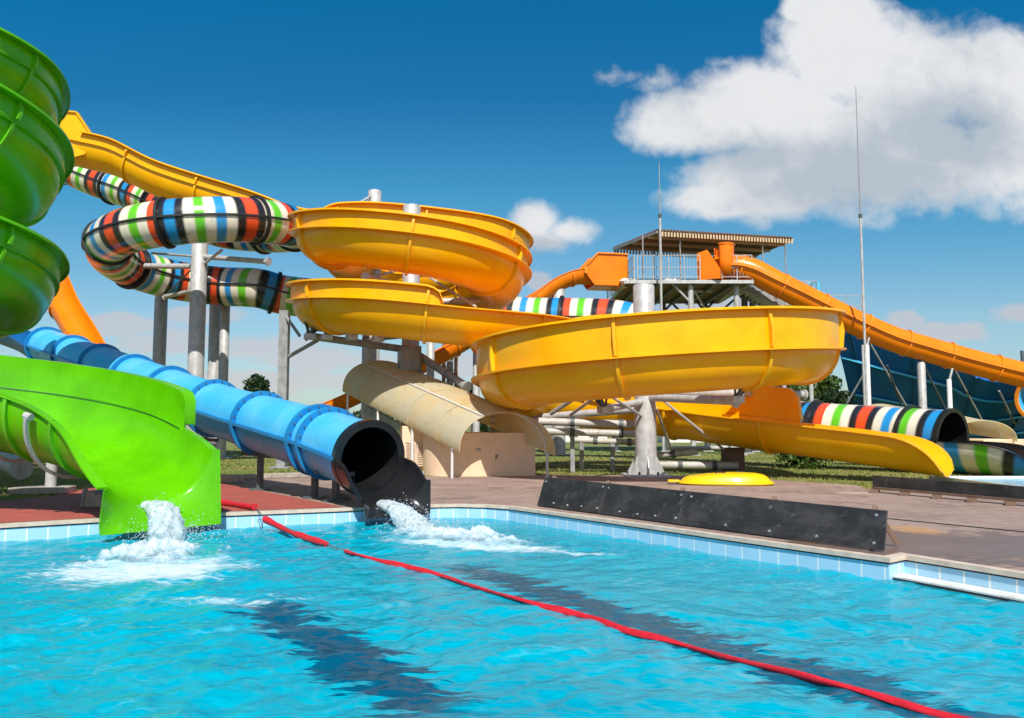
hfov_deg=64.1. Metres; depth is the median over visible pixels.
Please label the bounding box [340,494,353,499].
brick
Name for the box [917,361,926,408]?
support column
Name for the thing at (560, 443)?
support column
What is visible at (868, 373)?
support column
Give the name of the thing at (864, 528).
splash barrier
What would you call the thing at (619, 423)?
water pipe
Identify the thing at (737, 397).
slide bracket
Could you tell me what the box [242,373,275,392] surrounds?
tree
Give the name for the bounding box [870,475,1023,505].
splash barrier
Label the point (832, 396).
tree
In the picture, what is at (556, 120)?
sky
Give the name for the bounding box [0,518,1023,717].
pool water
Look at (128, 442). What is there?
spiral slide
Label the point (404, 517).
water jet
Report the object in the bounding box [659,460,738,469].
water pipe
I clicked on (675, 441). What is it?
building
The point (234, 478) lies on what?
concrete block
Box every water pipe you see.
[0,452,33,479]
[490,416,634,428]
[490,427,634,472]
[575,437,634,471]
[657,448,697,458]
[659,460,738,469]
[668,445,748,450]
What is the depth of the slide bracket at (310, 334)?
23.61 m
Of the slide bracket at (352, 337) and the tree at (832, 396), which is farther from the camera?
the tree at (832, 396)
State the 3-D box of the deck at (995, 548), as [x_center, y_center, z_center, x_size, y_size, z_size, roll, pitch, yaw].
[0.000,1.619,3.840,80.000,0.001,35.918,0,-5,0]
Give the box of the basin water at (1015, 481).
[961,478,1023,485]
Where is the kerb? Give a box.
[243,472,310,478]
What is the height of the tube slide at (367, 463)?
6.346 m
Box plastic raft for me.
[668,471,774,485]
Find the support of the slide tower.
on the lawn at (229, 445)
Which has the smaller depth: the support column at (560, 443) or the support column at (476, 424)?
the support column at (476, 424)
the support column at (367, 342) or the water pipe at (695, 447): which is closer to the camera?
the support column at (367, 342)
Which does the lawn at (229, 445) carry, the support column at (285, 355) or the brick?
the support column at (285, 355)
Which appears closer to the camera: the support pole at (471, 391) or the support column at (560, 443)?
the support column at (560, 443)
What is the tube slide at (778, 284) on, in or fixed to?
attached to the slide tower
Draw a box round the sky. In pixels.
[0,0,1023,426]
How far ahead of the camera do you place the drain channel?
10.66 m
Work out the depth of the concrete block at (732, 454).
22.80 m
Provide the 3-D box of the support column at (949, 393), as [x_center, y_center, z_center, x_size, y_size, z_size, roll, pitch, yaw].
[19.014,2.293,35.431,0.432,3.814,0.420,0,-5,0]
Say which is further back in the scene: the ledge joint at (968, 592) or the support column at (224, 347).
the support column at (224, 347)
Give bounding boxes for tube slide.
[0,327,430,518]
[64,167,1023,475]
[697,242,1023,387]
[1014,387,1023,416]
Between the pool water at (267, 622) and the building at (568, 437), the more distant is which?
the building at (568, 437)
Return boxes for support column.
[8,463,75,494]
[142,243,271,436]
[152,296,167,365]
[207,305,228,456]
[216,306,233,458]
[269,310,318,468]
[305,204,499,425]
[361,189,381,419]
[361,335,376,419]
[426,342,434,377]
[473,352,479,431]
[534,283,807,476]
[545,288,569,454]
[861,337,870,404]
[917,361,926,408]
[946,368,953,407]
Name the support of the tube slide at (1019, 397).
attached to the bowl slide at (893, 378)
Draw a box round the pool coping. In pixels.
[0,504,1023,578]
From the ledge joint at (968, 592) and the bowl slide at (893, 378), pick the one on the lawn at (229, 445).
the bowl slide at (893, 378)
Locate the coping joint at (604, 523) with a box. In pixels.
[0,507,1023,579]
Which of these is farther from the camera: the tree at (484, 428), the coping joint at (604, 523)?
the tree at (484, 428)
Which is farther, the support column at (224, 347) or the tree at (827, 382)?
the tree at (827, 382)
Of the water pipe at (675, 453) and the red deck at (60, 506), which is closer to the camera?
the red deck at (60, 506)
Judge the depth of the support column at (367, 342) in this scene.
24.55 m
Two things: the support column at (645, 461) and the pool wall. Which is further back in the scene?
the support column at (645, 461)
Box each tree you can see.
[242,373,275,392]
[352,409,360,417]
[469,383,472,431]
[480,423,489,431]
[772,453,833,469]
[778,371,841,402]
[814,388,855,404]
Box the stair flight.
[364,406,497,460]
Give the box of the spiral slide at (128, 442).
[0,27,220,534]
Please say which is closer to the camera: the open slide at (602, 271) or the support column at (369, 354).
the support column at (369, 354)
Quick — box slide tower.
[607,229,861,455]
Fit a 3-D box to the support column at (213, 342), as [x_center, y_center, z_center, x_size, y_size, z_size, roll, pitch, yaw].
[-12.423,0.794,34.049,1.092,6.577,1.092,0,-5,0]
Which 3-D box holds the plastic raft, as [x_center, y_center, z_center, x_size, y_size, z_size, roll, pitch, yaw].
[4.664,2.651,18.290,2.319,0.278,1.129,-1,-5,9]
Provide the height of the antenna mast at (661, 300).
12.995 m
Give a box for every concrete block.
[80,488,104,506]
[220,474,243,482]
[720,447,745,471]
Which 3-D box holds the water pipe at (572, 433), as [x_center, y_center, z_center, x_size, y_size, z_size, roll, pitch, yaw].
[1.699,2.538,22.969,4.640,1.290,0.249,0,-5,2]
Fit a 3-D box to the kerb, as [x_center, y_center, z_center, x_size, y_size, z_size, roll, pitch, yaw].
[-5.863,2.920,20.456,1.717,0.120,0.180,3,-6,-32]
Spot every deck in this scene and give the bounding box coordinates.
[0,475,1023,570]
[0,483,340,522]
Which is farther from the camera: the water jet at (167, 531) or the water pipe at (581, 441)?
the water pipe at (581, 441)
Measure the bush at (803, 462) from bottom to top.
1.301 m
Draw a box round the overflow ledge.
[893,573,1023,601]
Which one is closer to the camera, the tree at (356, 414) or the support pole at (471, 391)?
the support pole at (471, 391)
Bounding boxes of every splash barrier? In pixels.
[537,475,899,550]
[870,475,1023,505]
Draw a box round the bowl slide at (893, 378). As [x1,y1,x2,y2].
[840,332,1023,438]
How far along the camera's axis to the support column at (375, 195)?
31.57 m
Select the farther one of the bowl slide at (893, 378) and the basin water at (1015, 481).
the bowl slide at (893, 378)
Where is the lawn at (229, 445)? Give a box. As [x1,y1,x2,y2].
[0,427,975,499]
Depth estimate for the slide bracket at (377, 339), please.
22.70 m
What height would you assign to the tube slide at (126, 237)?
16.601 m
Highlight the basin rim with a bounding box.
[929,476,1023,485]
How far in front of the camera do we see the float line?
5.87 m
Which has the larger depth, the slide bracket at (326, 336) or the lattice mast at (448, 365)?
the lattice mast at (448, 365)
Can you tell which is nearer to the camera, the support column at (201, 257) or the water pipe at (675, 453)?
the water pipe at (675, 453)
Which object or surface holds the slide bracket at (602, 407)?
attached to the support column at (645, 461)
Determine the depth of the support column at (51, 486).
15.57 m
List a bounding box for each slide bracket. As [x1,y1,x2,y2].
[304,321,317,339]
[321,332,332,340]
[345,334,357,340]
[372,336,384,341]
[595,399,613,412]
[726,389,745,402]
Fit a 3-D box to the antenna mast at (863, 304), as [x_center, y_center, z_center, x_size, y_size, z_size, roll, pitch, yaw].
[15.104,-3.915,35.237,0.158,16.156,0.158,0,-5,0]
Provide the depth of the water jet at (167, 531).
10.70 m
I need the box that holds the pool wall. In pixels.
[0,508,1023,593]
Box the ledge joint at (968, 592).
[893,578,1023,602]
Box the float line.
[221,499,972,717]
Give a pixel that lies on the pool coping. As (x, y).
(895, 557)
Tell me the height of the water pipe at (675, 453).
0.330 m
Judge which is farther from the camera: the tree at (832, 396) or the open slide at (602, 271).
the tree at (832, 396)
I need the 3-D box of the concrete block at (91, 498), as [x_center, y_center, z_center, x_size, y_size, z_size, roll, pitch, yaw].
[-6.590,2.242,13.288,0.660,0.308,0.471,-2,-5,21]
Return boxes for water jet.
[53,492,245,562]
[355,493,520,542]
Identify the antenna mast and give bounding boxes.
[658,161,664,451]
[855,87,867,404]
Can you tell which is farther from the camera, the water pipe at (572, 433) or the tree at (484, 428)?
the tree at (484, 428)
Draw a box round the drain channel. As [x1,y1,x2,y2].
[887,518,1023,531]
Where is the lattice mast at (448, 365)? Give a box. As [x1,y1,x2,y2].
[442,344,457,387]
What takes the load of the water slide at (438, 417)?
on the lawn at (229, 445)
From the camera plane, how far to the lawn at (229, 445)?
26.50 m
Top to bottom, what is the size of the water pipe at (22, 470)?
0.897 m
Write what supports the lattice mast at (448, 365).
on the lawn at (229, 445)
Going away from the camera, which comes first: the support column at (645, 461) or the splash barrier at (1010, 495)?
the splash barrier at (1010, 495)
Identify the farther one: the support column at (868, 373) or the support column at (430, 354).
the support column at (868, 373)
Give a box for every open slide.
[48,276,105,343]
[60,110,953,476]
[321,252,627,409]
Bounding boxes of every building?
[544,426,606,441]
[658,436,704,442]
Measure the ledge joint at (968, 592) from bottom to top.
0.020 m
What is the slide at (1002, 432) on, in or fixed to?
on the lawn at (229, 445)
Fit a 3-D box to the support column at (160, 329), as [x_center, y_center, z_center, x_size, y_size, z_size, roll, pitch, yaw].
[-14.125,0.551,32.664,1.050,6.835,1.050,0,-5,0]
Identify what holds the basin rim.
on the lawn at (229, 445)
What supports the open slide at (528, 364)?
on the support column at (645, 461)

